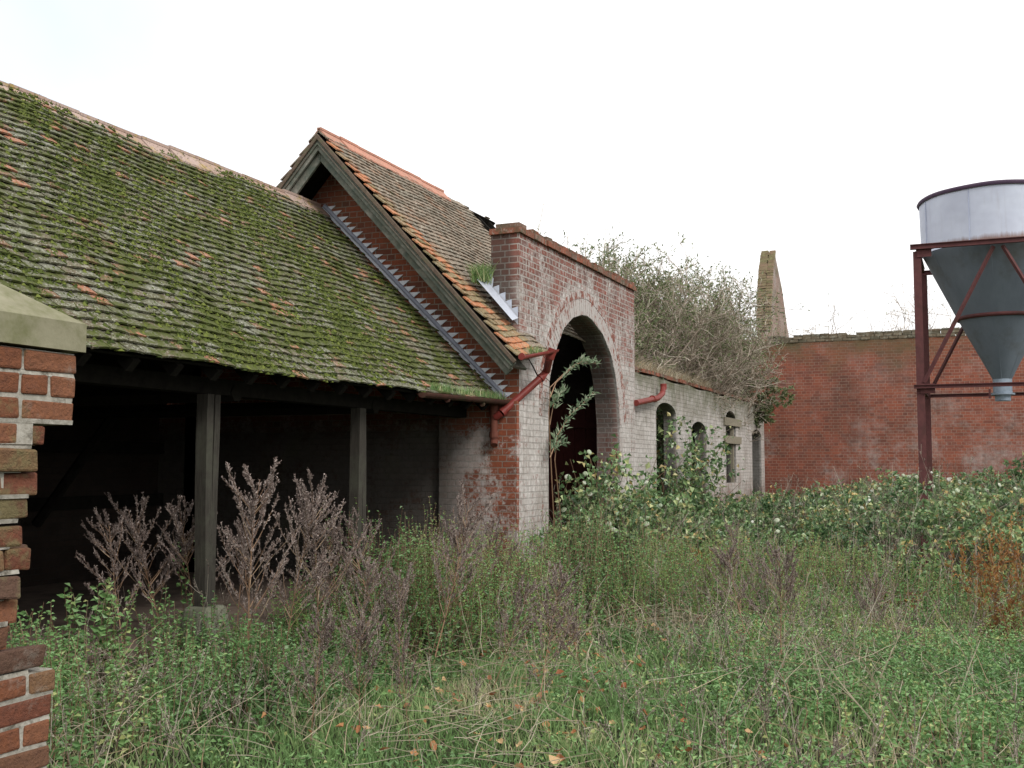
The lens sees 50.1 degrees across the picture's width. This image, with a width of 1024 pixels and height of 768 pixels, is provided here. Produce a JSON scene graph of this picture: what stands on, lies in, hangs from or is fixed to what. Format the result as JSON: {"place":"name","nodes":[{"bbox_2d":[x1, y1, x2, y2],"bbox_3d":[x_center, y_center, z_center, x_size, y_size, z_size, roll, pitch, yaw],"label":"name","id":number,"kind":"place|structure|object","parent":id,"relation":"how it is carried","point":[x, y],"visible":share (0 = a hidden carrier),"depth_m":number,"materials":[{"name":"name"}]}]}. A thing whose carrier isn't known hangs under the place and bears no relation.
{"place":"outdoors","nodes":[
{"label":"outdoors","id":0,"kind":"place"},
{"bbox_2d":[0,284,86,767],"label":"brick pier","id":1,"kind":"structure","parent":0,"point":[39,341],"depth_m":3.40,"materials":[{"name":"brick"}]},
{"bbox_2d":[0,0,1023,336],"label":"sky","id":2,"kind":"structure","parent":0,"point":[814,133],"materials":[{"name":"white"}]},
{"bbox_2d":[47,529,1023,767],"bbox_3d":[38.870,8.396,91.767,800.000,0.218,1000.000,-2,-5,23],"label":"ground","id":3,"kind":"structure","parent":0,"point":[455,732],"depth_m":6.44,"materials":[{"name":"green plant"}]},
{"bbox_2d":[20,583,110,684],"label":"leafy shoot","id":4,"kind":"object","parent":3,"relation":"on","point":[72,610],"visible":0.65,"depth_m":7.55,"materials":[{"name":"green plant"}]},
{"bbox_2d":[90,576,133,682],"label":"leafy shoot","id":5,"kind":"object","parent":3,"relation":"on","point":[103,630],"visible":0.77,"depth_m":7.64,"materials":[{"name":"green plant"}]},
{"bbox_2d":[75,505,150,650],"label":"mugwort","id":6,"kind":"object","parent":3,"relation":"on","point":[109,541],"visible":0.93,"depth_m":8.72,"materials":[{"name":"plant"}]},
{"bbox_2d":[96,492,193,662],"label":"mugwort","id":7,"kind":"object","parent":3,"relation":"on","point":[135,534],"visible":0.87,"depth_m":8.88,"materials":[{"name":"brown plant"}]},
{"bbox_2d":[171,540,194,619],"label":"leafy shoot","id":8,"kind":"object","parent":3,"relation":"on","point":[183,601],"visible":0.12,"depth_m":9.52,"materials":[{"name":"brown plant"}]},
{"bbox_2d":[153,495,237,604],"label":"mugwort","id":9,"kind":"object","parent":3,"relation":"on","point":[178,527],"visible":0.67,"depth_m":8.83,"materials":[{"name":"plant"}]},
{"bbox_2d":[216,519,260,629],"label":"mugwort","id":10,"kind":"object","parent":3,"relation":"on","point":[241,543],"visible":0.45,"depth_m":9.51,"materials":[{"name":"plant"}]},
{"bbox_2d":[0,80,509,677],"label":"open shed","id":11,"kind":"structure","parent":3,"relation":"on","point":[162,270],"depth_m":10.24,"materials":[{"name":"tile"}]},
{"bbox_2d":[429,380,505,399],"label":"gutter grass","id":12,"kind":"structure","parent":11,"relation":"on","point":[446,388],"depth_m":12.02,"materials":[{"name":"green plant"}]},
{"bbox_2d":[217,457,298,666],"bbox_3d":[-1.687,1.297,7.307,0.526,1.634,0.604,1,-4,-10],"label":"mugwort","id":13,"kind":"object","parent":3,"relation":"on","point":[265,500],"visible":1,"depth_m":7.27,"materials":[{"name":"plant"}]},
{"bbox_2d":[257,491,341,658],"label":"mugwort","id":14,"kind":"object","parent":3,"relation":"on","point":[308,532],"visible":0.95,"depth_m":7.95,"materials":[{"name":"plant"}]},
{"bbox_2d":[277,598,352,745],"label":"mugwort","id":15,"kind":"object","parent":3,"relation":"on","point":[329,630],"visible":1,"depth_m":6.03,"materials":[{"name":"plant"}]},
{"bbox_2d":[273,467,366,646],"bbox_3d":[-1.489,1.446,8.605,0.731,1.585,0.690,-2,-5,23],"label":"mugwort","id":16,"kind":"object","parent":3,"relation":"on","point":[301,504],"visible":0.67,"depth_m":8.54,"materials":[{"name":"brown plant"}]},
{"bbox_2d":[288,511,357,646],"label":"mugwort","id":17,"kind":"object","parent":3,"relation":"on","point":[333,534],"visible":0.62,"depth_m":9.56,"materials":[{"name":"brown plant"}]},
{"bbox_2d":[301,646,350,732],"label":"dead stalk","id":18,"kind":"object","parent":3,"relation":"on","point":[332,679],"visible":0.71,"depth_m":6.39,"materials":[{"name":"brown plant"}]},
{"bbox_2d":[314,606,384,734],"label":"mugwort","id":19,"kind":"object","parent":3,"relation":"on","point":[362,638],"visible":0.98,"depth_m":6.30,"materials":[{"name":"plant"}]},
{"bbox_2d":[333,507,399,634],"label":"mugwort","id":20,"kind":"object","parent":3,"relation":"on","point":[344,551],"visible":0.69,"depth_m":9.92,"materials":[{"name":"plant"}]},
{"bbox_2d":[339,550,396,674],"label":"mugwort","id":21,"kind":"object","parent":3,"relation":"on","point":[368,569],"visible":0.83,"depth_m":7.66,"materials":[{"name":"plant"}]},
{"bbox_2d":[156,127,635,597],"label":"gabled barn","id":22,"kind":"structure","parent":3,"relation":"on","point":[416,240],"depth_m":13.93,"materials":[{"name":"brick"}]},
{"bbox_2d":[459,260,497,287],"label":"grass tuft","id":23,"kind":"object","parent":22,"relation":"on","point":[481,273],"visible":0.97,"depth_m":13.21,"materials":[{"name":"green plant"}]},
{"bbox_2d":[526,345,546,353],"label":"grass tuft","id":24,"kind":"object","parent":22,"relation":"attached to","point":[534,350],"visible":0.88,"depth_m":12.73,"materials":[{"name":"green plant"}]},
{"bbox_2d":[548,403,596,560],"bbox_3d":[0.334,1.639,18.087,2.304,2.606,0.085,-2,-5,23],"label":"door","id":25,"kind":"structure","parent":22,"relation":"in","point":[583,434],"depth_m":17.85,"materials":[{"name":"red paint"}]},
{"bbox_2d":[380,562,417,700],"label":"mugwort","id":26,"kind":"object","parent":3,"relation":"on","point":[406,587],"visible":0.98,"depth_m":7.55,"materials":[{"name":"plant"}]},
{"bbox_2d":[379,535,422,626],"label":"leafy shoot","id":27,"kind":"object","parent":3,"relation":"on","point":[400,560],"visible":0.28,"depth_m":10.78,"materials":[{"name":"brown plant"}]},
{"bbox_2d":[387,624,422,746],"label":"mugwort","id":28,"kind":"object","parent":3,"relation":"on","point":[403,649],"visible":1,"depth_m":6.26,"materials":[{"name":"brown plant"}]},
{"bbox_2d":[430,477,494,669],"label":"mugwort","id":29,"kind":"object","parent":3,"relation":"on","point":[471,518],"visible":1,"depth_m":8.97,"materials":[{"name":"brown plant"}]},
{"bbox_2d":[434,512,497,634],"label":"mugwort","id":30,"kind":"object","parent":3,"relation":"on","point":[454,540],"visible":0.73,"depth_m":9.84,"materials":[{"name":"brown plant"}]},
{"bbox_2d":[459,580,478,669],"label":"dead stalk","id":31,"kind":"object","parent":3,"relation":"on","point":[467,630],"visible":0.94,"depth_m":8.82,"materials":[{"name":"brown plant"}]},
{"bbox_2d":[470,511,518,583],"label":"mugwort","id":32,"kind":"object","parent":3,"relation":"on","point":[496,536],"visible":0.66,"depth_m":11.40,"materials":[{"name":"plant"}]},
{"bbox_2d":[6,496,1023,767],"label":"nettle bed","id":33,"kind":"object","parent":3,"relation":"on","point":[68,678],"visible":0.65,"depth_m":7.84,"materials":[{"name":"green plant"}]},
{"bbox_2d":[493,575,541,687],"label":"mugwort","id":34,"kind":"object","parent":3,"relation":"on","point":[528,592],"visible":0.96,"depth_m":7.94,"materials":[{"name":"plant"}]},
{"bbox_2d":[39,444,1023,767],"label":"dead weeds","id":35,"kind":"object","parent":3,"relation":"on","point":[721,652],"visible":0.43,"depth_m":8.04,"materials":[{"name":"plant"}]},
{"bbox_2d":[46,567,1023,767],"bbox_3d":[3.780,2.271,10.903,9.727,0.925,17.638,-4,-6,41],"label":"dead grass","id":36,"kind":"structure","parent":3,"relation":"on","point":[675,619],"depth_m":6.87,"materials":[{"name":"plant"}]},
{"bbox_2d":[51,562,1023,767],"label":"herbs","id":37,"kind":"object","parent":3,"relation":"on","point":[982,683],"visible":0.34,"depth_m":7.14,"materials":[{"name":"green plant"}]},
{"bbox_2d":[525,560,589,711],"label":"mugwort","id":38,"kind":"object","parent":3,"relation":"on","point":[567,589],"visible":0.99,"depth_m":6.97,"materials":[{"name":"plant"}]},
{"bbox_2d":[548,598,587,689],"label":"mugwort","id":39,"kind":"object","parent":3,"relation":"on","point":[571,607],"visible":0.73,"depth_m":7.49,"materials":[{"name":"plant"}]},
{"bbox_2d":[548,353,601,568],"bbox_3d":[0.837,1.101,14.454,0.291,3.140,2.015,-2,-5,23],"label":"buddleia sapling","id":40,"kind":"object","parent":3,"relation":"on","point":[555,443],"visible":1,"depth_m":13.98,"materials":[{"name":"green plant"}]},
{"bbox_2d":[147,496,1023,680],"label":"tall weeds","id":41,"kind":"object","parent":3,"relation":"on","point":[838,566],"visible":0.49,"depth_m":10.62,"materials":[{"name":"green plant"}]},
{"bbox_2d":[261,616,946,767],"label":"fallen leaves","id":42,"kind":"object","parent":3,"relation":"on","point":[519,765],"visible":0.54,"depth_m":6.67,"materials":[{"name":"orange plant"}]},
{"bbox_2d":[549,434,718,590],"bbox_3d":[1.146,1.722,14.601,2.986,2.114,3.294,-2,-5,23],"label":"flowering bush","id":43,"kind":"object","parent":3,"relation":"on","point":[582,494],"visible":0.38,"depth_m":13.96,"materials":[{"name":"green plant"}]},
{"bbox_2d":[631,614,642,664],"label":"dead stalk","id":44,"kind":"object","parent":3,"relation":"on","point":[639,636],"visible":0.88,"depth_m":8.79,"materials":[{"name":"beige plant"}]},
{"bbox_2d":[567,483,722,577],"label":"flowering bush","id":45,"kind":"object","parent":3,"relation":"on","point":[682,504],"visible":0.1,"depth_m":15.89,"materials":[{"name":"green plant"}]},
{"bbox_2d":[656,408,694,503],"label":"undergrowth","id":46,"kind":"object","parent":3,"relation":"on","point":[661,454],"visible":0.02,"depth_m":21.33,"materials":[{"name":"green plant"}]},
{"bbox_2d":[537,227,748,448],"bbox_3d":[1.833,-0.419,21.884,4.734,5.538,4.921,4,-6,-44],"label":"overgrown shrub","id":47,"kind":"object","parent":46,"relation":"on","point":[654,278],"visible":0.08,"depth_m":21.18,"materials":[{"name":"green plant"}]},
{"bbox_2d":[596,242,777,485],"bbox_3d":[3.300,-0.324,25.494,5.782,5.747,7.881,-2,-5,23],"label":"overgrown shrub","id":48,"kind":"object","parent":46,"relation":"on","point":[718,321],"visible":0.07,"depth_m":23.78,"materials":[{"name":"green plant"}]},
{"bbox_2d":[590,224,809,464],"bbox_3d":[3.037,-0.591,23.230,6.127,5.733,6.468,0,-4,4],"label":"overgrown shrub","id":49,"kind":"object","parent":46,"relation":"on","point":[692,348],"visible":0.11,"depth_m":22.59,"materials":[{"name":"green plant"}]},
{"bbox_2d":[623,239,795,472],"bbox_3d":[2.716,-0.126,24.575,6.449,6.236,5.629,1,-4,-10],"label":"overgrown shrub","id":50,"kind":"object","parent":46,"relation":"on","point":[674,276],"visible":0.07,"depth_m":23.41,"materials":[{"name":"green plant"}]},
{"bbox_2d":[660,289,787,466],"bbox_3d":[4.134,0.031,27.398,5.557,5.147,6.622,-2,-5,23],"label":"overgrown shrub","id":51,"kind":"object","parent":46,"relation":"on","point":[760,373],"visible":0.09,"depth_m":26.62,"materials":[{"name":"green plant"}]},
{"bbox_2d":[655,495,713,540],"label":"flowering bush","id":52,"kind":"object","parent":3,"relation":"on","point":[702,510],"visible":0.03,"depth_m":18.16,"materials":[{"name":"green plant"}]},
{"bbox_2d":[634,367,764,530],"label":"brick wall","id":53,"kind":"structure","parent":3,"relation":"on","point":[675,398],"depth_m":22.34,"materials":[{"name":"white brick"}]},
{"bbox_2d":[634,296,679,379],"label":"overgrown shrub","id":54,"kind":"object","parent":53,"relation":"on","point":[650,336],"visible":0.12,"depth_m":19.09,"materials":[{"name":"green plant"}]},
{"bbox_2d":[635,355,713,387],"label":"wall top grass","id":55,"kind":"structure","parent":53,"relation":"on","point":[669,372],"depth_m":20.00,"materials":[{"name":"green plant"}]},
{"bbox_2d":[657,466,740,516],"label":"climbing ivy","id":56,"kind":"object","parent":53,"relation":"attached to","point":[703,492],"visible":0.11,"depth_m":20.47,"materials":[{"name":"green plant"}]},
{"bbox_2d":[657,412,744,523],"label":"climbing ivy","id":57,"kind":"object","parent":53,"relation":"attached to","point":[683,482],"visible":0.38,"depth_m":19.33,"materials":[{"name":"green plant"}]},
{"bbox_2d":[723,366,795,428],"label":"overgrown shrub","id":58,"kind":"object","parent":53,"relation":"on","point":[765,415],"visible":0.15,"depth_m":27.54,"materials":[{"name":"green plant"}]},
{"bbox_2d":[689,548,742,576],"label":"dock plant","id":59,"kind":"object","parent":3,"relation":"on","point":[707,559],"visible":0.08,"depth_m":12.61,"materials":[{"name":"green plant"}]},
{"bbox_2d":[719,517,742,558],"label":"mugwort","id":60,"kind":"object","parent":3,"relation":"on","point":[731,533],"visible":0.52,"depth_m":12.68,"materials":[{"name":"plant"}]},
{"bbox_2d":[707,538,765,634],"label":"mugwort","id":61,"kind":"object","parent":3,"relation":"on","point":[728,557],"visible":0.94,"depth_m":9.24,"materials":[{"name":"plant"}]},
{"bbox_2d":[734,540,803,680],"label":"mugwort","id":62,"kind":"object","parent":3,"relation":"on","point":[776,556],"visible":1,"depth_m":7.54,"materials":[{"name":"plant"}]},
{"bbox_2d":[519,451,1023,602],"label":"bramble thicket","id":63,"kind":"object","parent":3,"relation":"on","point":[958,499],"visible":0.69,"depth_m":14.64,"materials":[{"name":"green plant"}]},
{"bbox_2d":[756,250,788,340],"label":"ruined gable","id":64,"kind":"structure","parent":3,"relation":"on","point":[768,266],"depth_m":33.31,"materials":[{"name":"brick"}]},
{"bbox_2d":[768,575,825,693],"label":"dead stalk","id":65,"kind":"object","parent":3,"relation":"on","point":[795,628],"visible":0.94,"depth_m":6.90,"materials":[{"name":"brown plant"}]},
{"bbox_2d":[771,293,894,335],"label":"overgrown shrub","id":66,"kind":"object","parent":3,"relation":"on","point":[807,331],"visible":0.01,"depth_m":30.80,"materials":[{"name":"brown plant"}]},
{"bbox_2d":[806,637,889,744],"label":"dead stalk","id":67,"kind":"object","parent":3,"relation":"on","point":[850,695],"visible":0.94,"depth_m":5.88,"materials":[{"name":"brown plant"}]},
{"bbox_2d":[788,293,909,335],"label":"overgrown shrub","id":68,"kind":"object","parent":3,"relation":"on","point":[833,306],"visible":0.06,"depth_m":30.54,"materials":[{"name":"brown plant"}]},
{"bbox_2d":[830,607,913,745],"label":"dead stalk","id":69,"kind":"object","parent":3,"relation":"on","point":[869,673],"visible":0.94,"depth_m":5.82,"materials":[{"name":"beige plant"}]},
{"bbox_2d":[728,327,1023,531],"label":"brick wall","id":70,"kind":"structure","parent":3,"relation":"on","point":[855,396],"depth_m":27.84,"materials":[{"name":"red brick"}]},
{"bbox_2d":[853,569,898,645],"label":"mugwort","id":71,"kind":"object","parent":3,"relation":"on","point":[875,595],"visible":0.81,"depth_m":9.43,"materials":[{"name":"plant"}]},
{"bbox_2d":[869,608,907,715],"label":"dead stalk","id":72,"kind":"object","parent":3,"relation":"on","point":[897,637],"visible":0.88,"depth_m":6.49,"materials":[{"name":"beige plant"}]},
{"bbox_2d":[890,576,898,641],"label":"dead stalk","id":73,"kind":"object","parent":3,"relation":"on","point":[892,601],"visible":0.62,"depth_m":9.79,"materials":[{"name":"brown plant"}]},
{"bbox_2d":[875,591,924,624],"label":"dock plant","id":74,"kind":"object","parent":3,"relation":"on","point":[904,601],"visible":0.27,"depth_m":11.17,"materials":[{"name":"green plant"}]},
{"bbox_2d":[885,545,921,587],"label":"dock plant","id":75,"kind":"object","parent":3,"relation":"on","point":[900,565],"visible":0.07,"depth_m":13.11,"materials":[{"name":"green plant"}]},
{"bbox_2d":[876,275,942,329],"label":"overgrown shrub","id":76,"kind":"object","parent":3,"relation":"on","point":[912,322],"visible":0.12,"depth_m":30.63,"materials":[{"name":"brown plant"}]},
{"bbox_2d":[884,291,965,334],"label":"overgrown shrub","id":77,"kind":"object","parent":3,"relation":"on","point":[931,313],"visible":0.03,"depth_m":30.40,"materials":[{"name":"brown plant"}]},
{"bbox_2d":[927,593,982,691],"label":"dead stalk","id":78,"kind":"object","parent":3,"relation":"on","point":[952,636],"visible":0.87,"depth_m":7.51,"materials":[{"name":"beige plant"}]},
{"bbox_2d":[949,634,979,714],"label":"dead stalk","id":79,"kind":"object","parent":3,"relation":"on","point":[967,670],"visible":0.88,"depth_m":6.77,"materials":[{"name":"beige plant"}]},
{"bbox_2d":[910,179,1023,580],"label":"feed silo","id":80,"kind":"object","parent":3,"relation":"on","point":[969,249],"visible":0.9,"depth_m":16.11,"materials":[{"name":"grey metal"}]},
{"bbox_2d":[944,533,1009,610],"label":"dock plant","id":81,"kind":"object","parent":3,"relation":"on","point":[963,560],"visible":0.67,"depth_m":11.37,"materials":[{"name":"plant"}]},
{"bbox_2d":[936,528,1023,653],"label":"dock plant","id":82,"kind":"object","parent":3,"relation":"on","point":[1009,602],"visible":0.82,"depth_m":9.77,"materials":[{"name":"plant"}]},
{"bbox_2d":[959,515,1023,606],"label":"dock plant","id":83,"kind":"object","parent":3,"relation":"on","point":[1013,557],"visible":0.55,"depth_m":11.53,"materials":[{"name":"brown plant"}]},
{"bbox_2d":[972,492,1023,583],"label":"dock plant","id":84,"kind":"object","parent":3,"relation":"on","point":[1004,551],"visible":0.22,"depth_m":14.00,"materials":[{"name":"brown plant"}]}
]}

